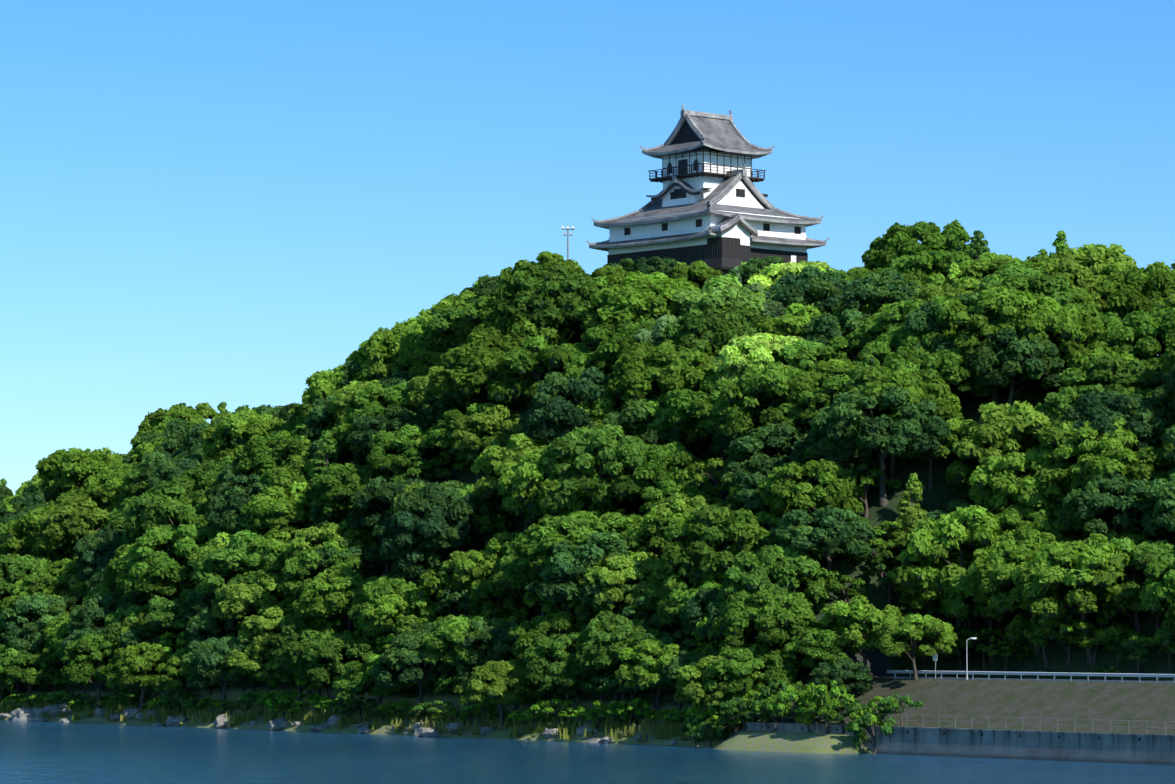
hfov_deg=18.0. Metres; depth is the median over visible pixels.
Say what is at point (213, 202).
sky
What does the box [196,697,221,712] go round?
shore shrub
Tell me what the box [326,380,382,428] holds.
tree
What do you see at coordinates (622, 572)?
tree
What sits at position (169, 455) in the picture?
tree
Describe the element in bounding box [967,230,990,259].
tree
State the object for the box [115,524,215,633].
tree
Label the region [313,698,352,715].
shore shrub
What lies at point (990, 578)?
tree
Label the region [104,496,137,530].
tree
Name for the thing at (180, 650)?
shore shrub
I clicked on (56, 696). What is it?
shore shrub
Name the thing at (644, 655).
tree
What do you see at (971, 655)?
roadside shrub
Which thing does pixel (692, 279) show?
tree
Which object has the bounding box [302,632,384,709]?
tree
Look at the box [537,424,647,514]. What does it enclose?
tree
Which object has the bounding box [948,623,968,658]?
roadside shrub
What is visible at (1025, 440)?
tree
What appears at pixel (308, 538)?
tree
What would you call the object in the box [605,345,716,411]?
tree
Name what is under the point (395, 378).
tree
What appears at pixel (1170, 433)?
tree
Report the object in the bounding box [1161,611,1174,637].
tree
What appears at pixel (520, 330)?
tree
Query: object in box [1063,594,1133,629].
roadside shrub
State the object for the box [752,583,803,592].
understory
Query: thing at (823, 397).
tree
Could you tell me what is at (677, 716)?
shore shrub
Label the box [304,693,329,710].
shore shrub
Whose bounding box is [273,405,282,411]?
tree
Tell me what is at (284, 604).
understory
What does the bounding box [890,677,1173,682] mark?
riverside road
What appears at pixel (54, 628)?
tree
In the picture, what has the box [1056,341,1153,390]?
tree
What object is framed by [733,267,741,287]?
tree
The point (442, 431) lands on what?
tree
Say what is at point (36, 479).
tree
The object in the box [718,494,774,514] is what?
understory
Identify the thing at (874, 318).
tree
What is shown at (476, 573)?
understory
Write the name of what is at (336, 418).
tree
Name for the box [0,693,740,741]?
shore grass
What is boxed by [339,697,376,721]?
shore shrub
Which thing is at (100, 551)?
tree
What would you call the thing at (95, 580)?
tree
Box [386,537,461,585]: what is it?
tree
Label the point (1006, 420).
tree
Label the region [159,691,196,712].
shore shrub
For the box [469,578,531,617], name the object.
tree
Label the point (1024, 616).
roadside shrub
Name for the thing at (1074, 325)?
tree
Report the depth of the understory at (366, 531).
417.20 m
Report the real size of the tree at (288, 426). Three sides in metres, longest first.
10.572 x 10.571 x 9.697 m
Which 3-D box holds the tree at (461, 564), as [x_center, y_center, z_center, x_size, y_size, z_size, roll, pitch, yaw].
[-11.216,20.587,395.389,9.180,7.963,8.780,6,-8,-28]
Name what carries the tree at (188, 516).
on the terrain at (1044, 705)
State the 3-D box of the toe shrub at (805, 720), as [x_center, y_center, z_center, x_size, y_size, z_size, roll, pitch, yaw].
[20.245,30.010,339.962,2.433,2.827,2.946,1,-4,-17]
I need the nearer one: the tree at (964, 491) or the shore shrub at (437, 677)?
the tree at (964, 491)
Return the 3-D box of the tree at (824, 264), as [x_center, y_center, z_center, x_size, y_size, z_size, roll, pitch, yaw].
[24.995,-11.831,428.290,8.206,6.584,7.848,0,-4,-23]
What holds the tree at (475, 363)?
on the terrain at (1044, 705)
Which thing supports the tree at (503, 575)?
on the terrain at (1044, 705)
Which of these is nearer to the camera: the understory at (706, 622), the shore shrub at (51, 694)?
the understory at (706, 622)
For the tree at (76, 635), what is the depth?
436.78 m
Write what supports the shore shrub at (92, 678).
on the terrain at (1044, 705)
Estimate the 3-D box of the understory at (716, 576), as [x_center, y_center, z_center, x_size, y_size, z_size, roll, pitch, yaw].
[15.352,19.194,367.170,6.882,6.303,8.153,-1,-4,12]
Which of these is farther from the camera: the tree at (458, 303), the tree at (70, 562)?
the tree at (70, 562)
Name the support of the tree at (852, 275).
on the terrain at (1044, 705)
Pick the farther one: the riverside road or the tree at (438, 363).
the tree at (438, 363)
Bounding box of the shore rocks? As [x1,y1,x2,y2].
[0,704,704,744]
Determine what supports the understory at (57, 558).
on the terrain at (1044, 705)
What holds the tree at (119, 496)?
on the terrain at (1044, 705)
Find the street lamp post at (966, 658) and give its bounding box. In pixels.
[966,637,976,679]
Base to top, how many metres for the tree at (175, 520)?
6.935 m
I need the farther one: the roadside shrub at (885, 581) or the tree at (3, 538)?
the tree at (3, 538)
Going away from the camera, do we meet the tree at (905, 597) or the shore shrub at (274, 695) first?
the tree at (905, 597)
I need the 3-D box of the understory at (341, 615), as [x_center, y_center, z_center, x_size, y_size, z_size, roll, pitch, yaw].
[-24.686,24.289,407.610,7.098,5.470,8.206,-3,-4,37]
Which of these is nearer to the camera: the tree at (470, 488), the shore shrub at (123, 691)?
the tree at (470, 488)
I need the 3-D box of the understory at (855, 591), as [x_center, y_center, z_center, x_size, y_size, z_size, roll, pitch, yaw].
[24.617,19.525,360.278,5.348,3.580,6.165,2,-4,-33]
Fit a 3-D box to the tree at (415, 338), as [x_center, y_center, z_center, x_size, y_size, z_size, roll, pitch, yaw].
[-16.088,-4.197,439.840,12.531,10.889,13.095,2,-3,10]
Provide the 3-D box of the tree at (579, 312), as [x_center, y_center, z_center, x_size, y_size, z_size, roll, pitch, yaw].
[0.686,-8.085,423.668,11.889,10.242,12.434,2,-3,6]
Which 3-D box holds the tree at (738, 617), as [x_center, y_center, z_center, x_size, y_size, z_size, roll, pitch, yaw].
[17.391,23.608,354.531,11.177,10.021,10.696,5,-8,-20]
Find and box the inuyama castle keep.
[586,104,828,276]
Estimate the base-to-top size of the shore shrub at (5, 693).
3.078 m
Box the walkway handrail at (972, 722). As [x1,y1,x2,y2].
[754,710,1172,734]
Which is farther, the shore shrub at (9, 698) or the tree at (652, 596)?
the shore shrub at (9, 698)
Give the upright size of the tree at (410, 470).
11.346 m
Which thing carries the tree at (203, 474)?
on the terrain at (1044, 705)
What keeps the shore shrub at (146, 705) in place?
on the terrain at (1044, 705)
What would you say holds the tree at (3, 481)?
on the terrain at (1044, 705)
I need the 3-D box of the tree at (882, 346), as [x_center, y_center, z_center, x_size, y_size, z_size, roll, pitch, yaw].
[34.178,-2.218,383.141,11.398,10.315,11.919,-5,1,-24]
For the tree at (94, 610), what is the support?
on the terrain at (1044, 705)
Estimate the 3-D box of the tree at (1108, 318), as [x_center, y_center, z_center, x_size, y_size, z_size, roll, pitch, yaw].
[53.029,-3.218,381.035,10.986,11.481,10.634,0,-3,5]
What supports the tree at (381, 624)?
on the terrain at (1044, 705)
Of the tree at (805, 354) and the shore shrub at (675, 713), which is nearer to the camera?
the shore shrub at (675, 713)
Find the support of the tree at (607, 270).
on the terrain at (1044, 705)
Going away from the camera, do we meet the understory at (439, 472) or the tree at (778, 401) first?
the tree at (778, 401)
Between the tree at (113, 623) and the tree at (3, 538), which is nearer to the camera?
the tree at (113, 623)
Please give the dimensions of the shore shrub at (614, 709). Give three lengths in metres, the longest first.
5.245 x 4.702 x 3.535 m
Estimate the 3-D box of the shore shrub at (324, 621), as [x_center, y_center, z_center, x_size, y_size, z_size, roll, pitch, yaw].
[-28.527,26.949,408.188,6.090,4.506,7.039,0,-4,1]
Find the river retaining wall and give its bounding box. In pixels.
[746,722,1174,764]
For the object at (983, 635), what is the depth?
350.94 m
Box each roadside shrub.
[863,564,894,604]
[872,520,921,563]
[900,596,949,616]
[909,590,953,623]
[937,644,978,670]
[940,593,972,630]
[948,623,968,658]
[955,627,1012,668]
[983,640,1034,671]
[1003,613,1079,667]
[1006,602,1042,627]
[1014,609,1073,623]
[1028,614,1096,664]
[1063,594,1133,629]
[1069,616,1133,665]
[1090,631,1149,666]
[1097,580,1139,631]
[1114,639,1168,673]
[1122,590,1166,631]
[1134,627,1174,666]
[1154,628,1174,648]
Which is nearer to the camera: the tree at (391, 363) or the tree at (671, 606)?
the tree at (671, 606)
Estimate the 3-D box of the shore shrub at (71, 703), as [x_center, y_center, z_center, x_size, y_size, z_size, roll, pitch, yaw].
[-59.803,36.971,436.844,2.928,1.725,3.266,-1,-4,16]
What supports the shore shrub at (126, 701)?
on the terrain at (1044, 705)
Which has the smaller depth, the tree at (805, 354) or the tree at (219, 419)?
the tree at (805, 354)
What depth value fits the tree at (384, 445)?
418.11 m
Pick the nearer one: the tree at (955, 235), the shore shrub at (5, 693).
the tree at (955, 235)
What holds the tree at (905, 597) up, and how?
on the terrain at (1044, 705)
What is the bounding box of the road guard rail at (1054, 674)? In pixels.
[887,670,1174,682]
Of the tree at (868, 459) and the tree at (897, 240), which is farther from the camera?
the tree at (897, 240)
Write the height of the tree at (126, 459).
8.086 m
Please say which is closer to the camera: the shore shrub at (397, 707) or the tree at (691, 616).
the tree at (691, 616)
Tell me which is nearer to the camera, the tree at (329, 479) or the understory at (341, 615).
the understory at (341, 615)
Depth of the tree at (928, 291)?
391.09 m
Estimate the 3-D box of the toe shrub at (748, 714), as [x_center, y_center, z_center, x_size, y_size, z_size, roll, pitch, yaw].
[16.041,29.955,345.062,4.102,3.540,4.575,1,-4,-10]
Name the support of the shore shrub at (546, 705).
on the terrain at (1044, 705)
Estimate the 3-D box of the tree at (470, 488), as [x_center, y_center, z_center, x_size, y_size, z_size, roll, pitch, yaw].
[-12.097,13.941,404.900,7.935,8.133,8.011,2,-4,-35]
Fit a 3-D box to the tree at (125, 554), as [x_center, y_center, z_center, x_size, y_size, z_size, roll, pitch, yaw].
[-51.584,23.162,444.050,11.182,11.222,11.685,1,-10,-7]
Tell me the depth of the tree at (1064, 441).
355.73 m
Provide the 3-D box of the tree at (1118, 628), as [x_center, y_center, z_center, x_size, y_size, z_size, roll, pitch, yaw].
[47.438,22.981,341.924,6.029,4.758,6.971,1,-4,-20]
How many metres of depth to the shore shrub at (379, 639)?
397.49 m
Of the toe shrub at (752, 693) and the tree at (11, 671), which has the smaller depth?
the toe shrub at (752, 693)
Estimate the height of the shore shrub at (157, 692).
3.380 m
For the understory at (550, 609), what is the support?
on the terrain at (1044, 705)
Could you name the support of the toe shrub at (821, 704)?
on the terrain at (1044, 705)
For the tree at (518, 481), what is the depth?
390.64 m
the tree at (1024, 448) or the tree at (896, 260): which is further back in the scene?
the tree at (896, 260)
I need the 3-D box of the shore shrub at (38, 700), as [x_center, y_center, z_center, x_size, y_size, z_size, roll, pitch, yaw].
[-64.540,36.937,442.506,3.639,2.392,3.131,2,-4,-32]
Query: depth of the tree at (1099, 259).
398.63 m
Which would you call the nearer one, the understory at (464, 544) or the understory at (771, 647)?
the understory at (771, 647)
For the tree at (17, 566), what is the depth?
469.34 m
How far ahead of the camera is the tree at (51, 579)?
461.56 m
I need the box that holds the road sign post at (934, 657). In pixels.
[933,654,936,678]
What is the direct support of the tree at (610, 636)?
on the terrain at (1044, 705)
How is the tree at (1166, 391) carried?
on the terrain at (1044, 705)
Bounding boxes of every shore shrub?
[0,685,21,704]
[1,693,31,703]
[18,697,38,703]
[29,692,56,703]
[37,644,66,664]
[42,675,70,692]
[47,690,69,700]
[47,691,81,702]
[67,700,87,711]
[75,694,109,706]
[88,665,115,685]
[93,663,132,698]
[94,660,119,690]
[98,699,119,705]
[108,687,147,701]
[119,692,151,706]
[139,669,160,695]
[142,699,160,707]
[147,696,170,714]
[150,644,186,669]
[158,632,187,646]
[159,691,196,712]
[182,697,208,708]
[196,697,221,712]
[209,682,233,693]
[215,699,239,713]
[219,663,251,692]
[224,675,265,692]
[229,699,253,713]
[238,690,269,714]
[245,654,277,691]
[253,690,291,705]
[264,698,303,716]
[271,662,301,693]
[277,674,324,697]
[277,690,317,711]
[296,680,336,696]
[300,617,353,633]
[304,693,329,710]
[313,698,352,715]
[325,672,338,683]
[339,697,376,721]
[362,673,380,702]
[369,633,392,648]
[369,708,397,722]
[371,643,386,654]
[377,700,414,713]
[382,634,396,649]
[407,709,431,716]
[410,700,455,720]
[417,664,444,689]
[429,672,461,694]
[432,708,459,721]
[433,674,460,698]
[453,654,510,701]
[459,707,482,723]
[464,696,498,719]
[474,641,510,656]
[486,709,510,721]
[507,683,539,709]
[508,709,539,727]
[523,667,553,704]
[524,712,553,725]
[529,698,575,723]
[535,686,574,698]
[565,643,578,653]
[569,706,601,722]
[576,705,623,727]
[579,671,614,701]
[583,668,617,700]
[592,700,635,723]
[594,673,649,699]
[604,662,633,669]
[605,698,655,727]
[630,627,694,650]
[647,666,681,709]
[647,708,679,724]
[664,710,692,723]
[673,707,708,721]
[679,645,711,651]
[690,639,722,655]
[746,671,767,692]
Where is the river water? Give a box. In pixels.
[0,720,1174,783]
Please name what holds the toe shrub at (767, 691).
on the terrain at (1044, 705)
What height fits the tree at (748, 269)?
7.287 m
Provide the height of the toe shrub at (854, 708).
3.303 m
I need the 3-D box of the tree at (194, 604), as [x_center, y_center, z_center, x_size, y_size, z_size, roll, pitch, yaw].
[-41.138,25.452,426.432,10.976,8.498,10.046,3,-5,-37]
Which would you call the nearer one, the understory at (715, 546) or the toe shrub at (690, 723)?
the toe shrub at (690, 723)
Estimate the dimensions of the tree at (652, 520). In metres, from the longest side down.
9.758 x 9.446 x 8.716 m
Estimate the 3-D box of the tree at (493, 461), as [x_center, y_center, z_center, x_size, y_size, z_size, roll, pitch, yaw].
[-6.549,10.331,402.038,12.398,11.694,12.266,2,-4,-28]
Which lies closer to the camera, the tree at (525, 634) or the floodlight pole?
the tree at (525, 634)
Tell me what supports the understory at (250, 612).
on the terrain at (1044, 705)
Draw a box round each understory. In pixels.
[0,578,17,597]
[31,567,51,573]
[53,555,70,560]
[57,565,83,583]
[58,573,84,596]
[65,590,87,612]
[72,584,86,596]
[141,593,180,612]
[244,592,295,616]
[276,601,294,615]
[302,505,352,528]
[320,529,376,545]
[321,615,341,621]
[334,598,357,630]
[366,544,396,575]
[413,568,465,616]
[416,436,457,480]
[419,531,470,565]
[423,457,474,481]
[435,589,500,615]
[437,560,452,578]
[451,443,483,479]
[460,561,534,617]
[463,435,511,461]
[468,510,515,540]
[478,607,529,624]
[494,494,526,532]
[523,592,575,609]
[540,599,609,629]
[572,600,629,631]
[588,508,642,528]
[606,474,639,513]
[613,613,667,631]
[614,517,639,538]
[622,596,687,633]
[655,628,712,648]
[689,578,722,585]
[691,611,762,642]
[705,573,724,582]
[707,542,722,550]
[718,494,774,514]
[729,480,770,526]
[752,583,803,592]
[755,511,780,538]
[768,625,831,679]
[796,567,847,611]
[807,537,827,569]
[820,575,869,601]
[838,464,901,517]
[843,538,900,583]
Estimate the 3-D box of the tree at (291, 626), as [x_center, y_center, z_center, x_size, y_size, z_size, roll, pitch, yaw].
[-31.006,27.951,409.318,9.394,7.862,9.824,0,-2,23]
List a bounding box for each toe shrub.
[681,714,706,746]
[687,694,732,719]
[691,721,728,746]
[696,706,738,732]
[715,708,752,735]
[718,697,760,731]
[737,696,773,730]
[739,689,778,721]
[754,696,791,730]
[756,679,802,721]
[766,691,817,723]
[783,681,808,722]
[794,707,821,731]
[797,689,837,722]
[801,686,847,723]
[805,680,854,732]
[823,700,864,733]
[835,694,858,723]
[842,704,867,715]
[845,710,883,747]
[850,711,896,753]
[865,696,898,722]
[876,694,923,725]
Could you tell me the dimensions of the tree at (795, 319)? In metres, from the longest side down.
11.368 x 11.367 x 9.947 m
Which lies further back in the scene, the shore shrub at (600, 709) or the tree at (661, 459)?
the tree at (661, 459)
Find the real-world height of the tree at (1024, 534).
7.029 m
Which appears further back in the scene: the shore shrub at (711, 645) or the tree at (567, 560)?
the tree at (567, 560)
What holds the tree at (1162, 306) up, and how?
on the terrain at (1044, 705)
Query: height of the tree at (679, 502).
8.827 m
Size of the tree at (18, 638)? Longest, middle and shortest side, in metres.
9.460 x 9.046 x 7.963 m
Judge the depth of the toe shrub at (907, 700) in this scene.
333.71 m
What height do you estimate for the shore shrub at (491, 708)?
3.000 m
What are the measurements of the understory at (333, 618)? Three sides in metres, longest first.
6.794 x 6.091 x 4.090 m
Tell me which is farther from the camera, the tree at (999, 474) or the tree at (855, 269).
the tree at (855, 269)
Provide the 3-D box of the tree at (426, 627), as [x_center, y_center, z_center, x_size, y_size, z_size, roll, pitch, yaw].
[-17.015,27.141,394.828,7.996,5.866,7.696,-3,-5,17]
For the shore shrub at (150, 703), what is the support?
on the terrain at (1044, 705)
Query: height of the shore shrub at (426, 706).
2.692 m
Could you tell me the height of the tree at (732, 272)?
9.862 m
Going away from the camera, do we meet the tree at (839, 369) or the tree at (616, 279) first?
the tree at (839, 369)
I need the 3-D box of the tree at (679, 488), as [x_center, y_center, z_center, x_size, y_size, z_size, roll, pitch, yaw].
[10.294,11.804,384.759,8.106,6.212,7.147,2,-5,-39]
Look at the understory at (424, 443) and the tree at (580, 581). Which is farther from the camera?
the understory at (424, 443)
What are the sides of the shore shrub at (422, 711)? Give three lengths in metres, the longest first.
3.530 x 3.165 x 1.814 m
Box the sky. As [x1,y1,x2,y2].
[0,0,1174,494]
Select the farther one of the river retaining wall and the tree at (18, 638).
the tree at (18, 638)
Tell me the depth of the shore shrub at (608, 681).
364.29 m
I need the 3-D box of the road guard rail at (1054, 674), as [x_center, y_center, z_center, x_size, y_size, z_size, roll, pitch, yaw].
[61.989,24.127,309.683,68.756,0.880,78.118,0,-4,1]
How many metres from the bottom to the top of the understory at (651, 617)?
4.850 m
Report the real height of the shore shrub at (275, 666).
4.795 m
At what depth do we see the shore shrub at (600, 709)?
363.32 m
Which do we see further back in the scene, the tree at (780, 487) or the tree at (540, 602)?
the tree at (540, 602)
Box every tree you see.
[0,478,6,487]
[0,485,12,501]
[0,494,21,512]
[0,495,45,523]
[0,506,74,559]
[0,522,5,533]
[0,533,34,555]
[0,553,53,592]
[0,575,71,612]
[0,593,69,641]
[0,616,26,642]
[0,635,8,645]
[0,641,42,696]
[0,653,62,704]
[2,555,31,576]
[8,504,43,520]
[8,614,68,654]
[10,484,57,506]
[15,471,43,493]
[16,568,71,597]
[27,594,78,621]
[31,493,120,552]
[34,447,126,495]
[35,473,92,501]
[42,493,97,546]
[42,635,96,687]
[43,614,72,647]
[50,555,81,581]
[52,540,76,560]
[60,633,118,707]
[61,626,114,691]
[66,588,145,635]
[73,534,97,554]
[74,528,129,581]
[76,522,124,565]
[80,469,141,509]
[83,584,144,609]
[85,565,107,591]
[98,462,133,473]
[101,491,127,530]
[102,447,111,452]
[102,544,128,589]
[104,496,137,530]
[104,604,150,645]
[104,642,168,712]
[110,544,192,597]
[114,611,175,647]
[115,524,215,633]
[115,624,184,690]
[117,465,158,508]
[121,476,209,545]
[122,455,130,463]
[123,430,163,467]
[130,418,195,462]
[130,450,202,492]
[134,402,217,436]
[135,451,180,465]
[142,588,224,645]
[147,458,204,490]
[151,656,212,708]
[154,433,182,453]
[168,515,178,528]
[177,497,209,527]
[178,582,228,632]
[179,422,217,458]
[179,456,236,496]
[181,636,266,713]
[182,417,223,445]
[183,609,245,652]
[188,531,243,586]
[191,530,311,595]
[193,421,209,443]
[196,523,205,544]
[199,408,285,464]
[204,481,293,538]
[207,456,278,506]
[207,473,238,488]
[211,569,301,623]
[213,411,231,422]
[216,405,279,445]
[217,401,228,413]
[226,642,277,689]
[233,433,300,482]
[237,603,300,644]
[238,436,248,447]
[240,481,341,536]
[242,525,307,574]
[258,455,340,518]
[263,614,343,657]
[267,419,300,438]
[270,402,304,422]
[272,435,318,468]
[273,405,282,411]
[274,629,356,701]
[276,540,363,618]
[278,423,313,438]
[282,520,371,569]
[288,364,347,423]
[289,402,307,422]
[291,565,378,631]
[292,395,333,439]
[294,435,309,456]
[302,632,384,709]
[303,430,349,521]
[306,438,372,471]
[309,540,382,579]
[311,463,391,515]
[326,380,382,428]
[330,416,371,455]
[331,405,359,424]
[332,653,418,720]
[335,350,390,389]
[340,372,363,386]
[344,382,436,429]
[345,404,436,477]
[345,476,426,557]
[347,575,434,633]
[348,316,416,381]
[357,593,443,636]
[366,425,456,476]
[371,480,497,590]
[373,631,457,713]
[377,398,414,415]
[378,371,420,387]
[384,351,397,377]
[386,423,427,506]
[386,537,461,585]
[389,482,443,513]
[390,622,438,647]
[392,354,414,373]
[402,314,460,365]
[404,366,477,411]
[408,359,434,376]
[413,298,466,325]
[418,393,484,429]
[419,614,505,674]
[425,307,482,352]
[428,403,505,453]
[430,327,545,404]
[434,355,442,367]
[441,550,503,592]
[443,281,499,302]
[446,483,507,549]
[449,619,524,664]
[451,402,519,453]
[454,659,542,730]
[459,274,500,303]
[459,293,512,343]
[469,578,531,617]
[470,433,555,528]
[471,304,574,353]
[478,531,518,569]
[486,334,608,407]
[491,555,546,615]
[492,261,600,333]
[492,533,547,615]
[493,251,580,294]
[493,397,533,412]
[497,448,629,515]
[501,415,522,435]
[507,611,582,688]
[514,510,625,614]
[518,366,623,444]
[520,479,560,524]
[522,632,604,721]
[525,530,655,609]
[536,579,580,614]
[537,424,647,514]
[548,325,560,372]
[558,276,609,347]
[562,555,609,587]
[563,395,631,435]
[574,611,661,700]
[577,267,590,278]
[580,315,656,370]
[580,550,681,614]
[581,272,700,331]
[591,265,627,277]
[597,258,634,272]
[599,270,645,289]
[602,397,706,454]
[605,339,696,397]
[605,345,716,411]
[608,514,643,545]
[610,441,710,493]
[615,639,686,716]
[624,523,677,570]
[625,575,676,617]
[629,256,679,278]
[631,392,712,445]
[633,313,714,349]
[638,504,693,584]
[639,474,722,512]
[650,492,723,543]
[653,648,719,706]
[657,479,721,504]
[657,576,721,640]
[658,305,766,364]
[661,375,754,462]
[661,504,777,581]
[666,260,722,288]
[669,274,777,320]
[673,655,763,731]
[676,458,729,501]
[680,587,756,639]
[688,263,708,290]
[699,643,798,697]
[709,333,813,383]
[710,406,766,454]
[711,361,818,454]
[711,589,823,649]
[717,544,830,611]
[720,454,789,505]
[721,332,804,363]
[721,422,824,475]
[721,543,755,579]
[727,489,810,530]
[728,268,736,277]
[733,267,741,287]
[733,363,823,411]
[738,256,789,286]
[747,261,825,305]
[747,283,811,317]
[749,263,823,279]
[755,541,826,577]
[757,459,863,517]
[758,291,772,300]
[758,303,849,355]
[768,265,854,314]
[768,505,874,591]
[772,339,836,371]
[783,373,854,426]
[783,625,860,669]
[796,308,864,352]
[796,437,890,481]
[797,261,835,271]
[808,385,956,506]
[808,657,872,698]
[809,359,854,399]
[816,359,856,388]
[817,595,902,682]
[830,328,882,364]
[832,300,889,316]
[833,359,926,462]
[838,276,917,323]
[839,269,850,280]
[846,266,869,273]
[846,269,882,278]
[849,273,868,281]
[849,365,961,478]
[851,268,920,290]
[853,345,879,449]
[861,221,976,270]
[862,325,949,385]
[864,295,948,357]
[864,303,890,323]
[871,257,937,272]
[874,613,957,679]
[886,472,927,564]
[886,505,1021,654]
[890,248,969,286]
[893,292,999,404]
[893,416,963,489]
[894,584,941,615]
[905,346,995,397]
[909,276,980,302]
[923,392,963,419]
[923,498,986,548]
[932,276,1061,404]
[935,219,971,279]
[940,559,1018,662]
[945,262,961,287]
[945,401,1068,508]
[954,473,1019,499]
[958,252,1029,278]
[962,326,1063,405]
[963,429,1057,472]
[964,532,1073,655]
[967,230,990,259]
[968,448,1071,518]
[973,436,1038,463]
[974,265,1084,384]
[977,254,1051,278]
[982,499,1078,547]
[987,300,1104,392]
[1005,519,1087,544]
[1008,533,1143,663]
[1012,256,1030,261]
[1030,258,1107,311]
[1031,417,1138,498]
[1032,383,1103,442]
[1036,248,1047,257]
[1047,287,1097,307]
[1048,230,1072,258]
[1054,243,1138,276]
[1054,305,1157,369]
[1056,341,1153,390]
[1057,471,1160,537]
[1059,354,1162,404]
[1060,390,1169,464]
[1069,446,1174,509]
[1072,537,1174,632]
[1093,261,1174,315]
[1104,307,1174,370]
[1104,529,1155,571]
[1115,310,1158,341]
[1121,383,1139,386]
[1124,385,1162,397]
[1138,560,1174,614]
[1141,304,1171,354]
[1141,473,1174,535]
[1147,367,1166,389]
[1151,364,1174,422]
[1151,422,1174,450]
[1157,393,1174,423]
[1160,425,1174,479]
[1161,337,1174,383]
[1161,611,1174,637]
[1165,293,1174,307]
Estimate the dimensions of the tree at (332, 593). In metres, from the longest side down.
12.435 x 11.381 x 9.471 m
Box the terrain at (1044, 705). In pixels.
[0,329,1174,753]
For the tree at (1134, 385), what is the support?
on the terrain at (1044, 705)
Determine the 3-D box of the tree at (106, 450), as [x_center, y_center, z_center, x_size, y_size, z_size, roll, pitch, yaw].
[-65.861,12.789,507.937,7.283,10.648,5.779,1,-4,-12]
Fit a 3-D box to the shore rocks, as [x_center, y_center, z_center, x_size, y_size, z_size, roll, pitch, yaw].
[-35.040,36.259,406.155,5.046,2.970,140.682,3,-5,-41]
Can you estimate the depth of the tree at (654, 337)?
407.19 m
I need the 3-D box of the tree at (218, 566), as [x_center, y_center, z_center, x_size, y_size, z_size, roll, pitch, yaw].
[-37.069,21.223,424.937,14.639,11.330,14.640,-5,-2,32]
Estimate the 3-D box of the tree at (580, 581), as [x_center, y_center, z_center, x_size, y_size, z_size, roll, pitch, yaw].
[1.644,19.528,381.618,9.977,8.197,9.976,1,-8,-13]
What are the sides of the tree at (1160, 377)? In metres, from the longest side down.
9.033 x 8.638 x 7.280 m
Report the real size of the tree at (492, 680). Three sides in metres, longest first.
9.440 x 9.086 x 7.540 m
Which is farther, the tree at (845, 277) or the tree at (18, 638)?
the tree at (18, 638)
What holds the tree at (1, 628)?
on the terrain at (1044, 705)
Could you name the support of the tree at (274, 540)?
on the terrain at (1044, 705)
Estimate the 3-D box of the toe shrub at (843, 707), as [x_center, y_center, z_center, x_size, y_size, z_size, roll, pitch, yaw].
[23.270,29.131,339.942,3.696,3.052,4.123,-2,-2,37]
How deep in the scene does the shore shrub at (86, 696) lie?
435.08 m
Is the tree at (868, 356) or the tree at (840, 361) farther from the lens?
the tree at (840, 361)
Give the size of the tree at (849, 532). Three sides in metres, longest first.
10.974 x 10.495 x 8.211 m
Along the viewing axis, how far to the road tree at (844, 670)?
343.31 m
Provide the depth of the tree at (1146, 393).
365.92 m
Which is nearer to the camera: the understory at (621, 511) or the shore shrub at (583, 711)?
the shore shrub at (583, 711)
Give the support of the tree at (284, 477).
on the terrain at (1044, 705)
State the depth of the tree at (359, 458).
431.05 m
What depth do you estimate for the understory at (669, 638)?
363.46 m
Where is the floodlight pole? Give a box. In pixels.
[562,225,573,259]
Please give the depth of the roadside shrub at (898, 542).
363.23 m
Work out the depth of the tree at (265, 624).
410.82 m
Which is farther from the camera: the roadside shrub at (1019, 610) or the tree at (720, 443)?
the tree at (720, 443)
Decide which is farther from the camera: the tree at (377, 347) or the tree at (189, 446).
the tree at (189, 446)
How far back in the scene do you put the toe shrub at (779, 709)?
340.93 m
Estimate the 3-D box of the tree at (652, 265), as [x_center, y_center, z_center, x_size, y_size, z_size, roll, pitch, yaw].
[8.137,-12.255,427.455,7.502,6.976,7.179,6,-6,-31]
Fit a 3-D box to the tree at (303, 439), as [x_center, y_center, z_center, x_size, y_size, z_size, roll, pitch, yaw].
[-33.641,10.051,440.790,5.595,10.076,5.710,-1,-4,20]
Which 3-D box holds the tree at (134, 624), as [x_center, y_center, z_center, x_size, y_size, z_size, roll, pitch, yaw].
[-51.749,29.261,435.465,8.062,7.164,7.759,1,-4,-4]
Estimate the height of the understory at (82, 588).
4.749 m
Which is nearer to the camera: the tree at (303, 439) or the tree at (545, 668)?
the tree at (545, 668)
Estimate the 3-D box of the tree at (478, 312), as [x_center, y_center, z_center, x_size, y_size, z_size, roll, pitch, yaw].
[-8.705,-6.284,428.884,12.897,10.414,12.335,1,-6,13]
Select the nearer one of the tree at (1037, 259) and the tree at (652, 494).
the tree at (652, 494)

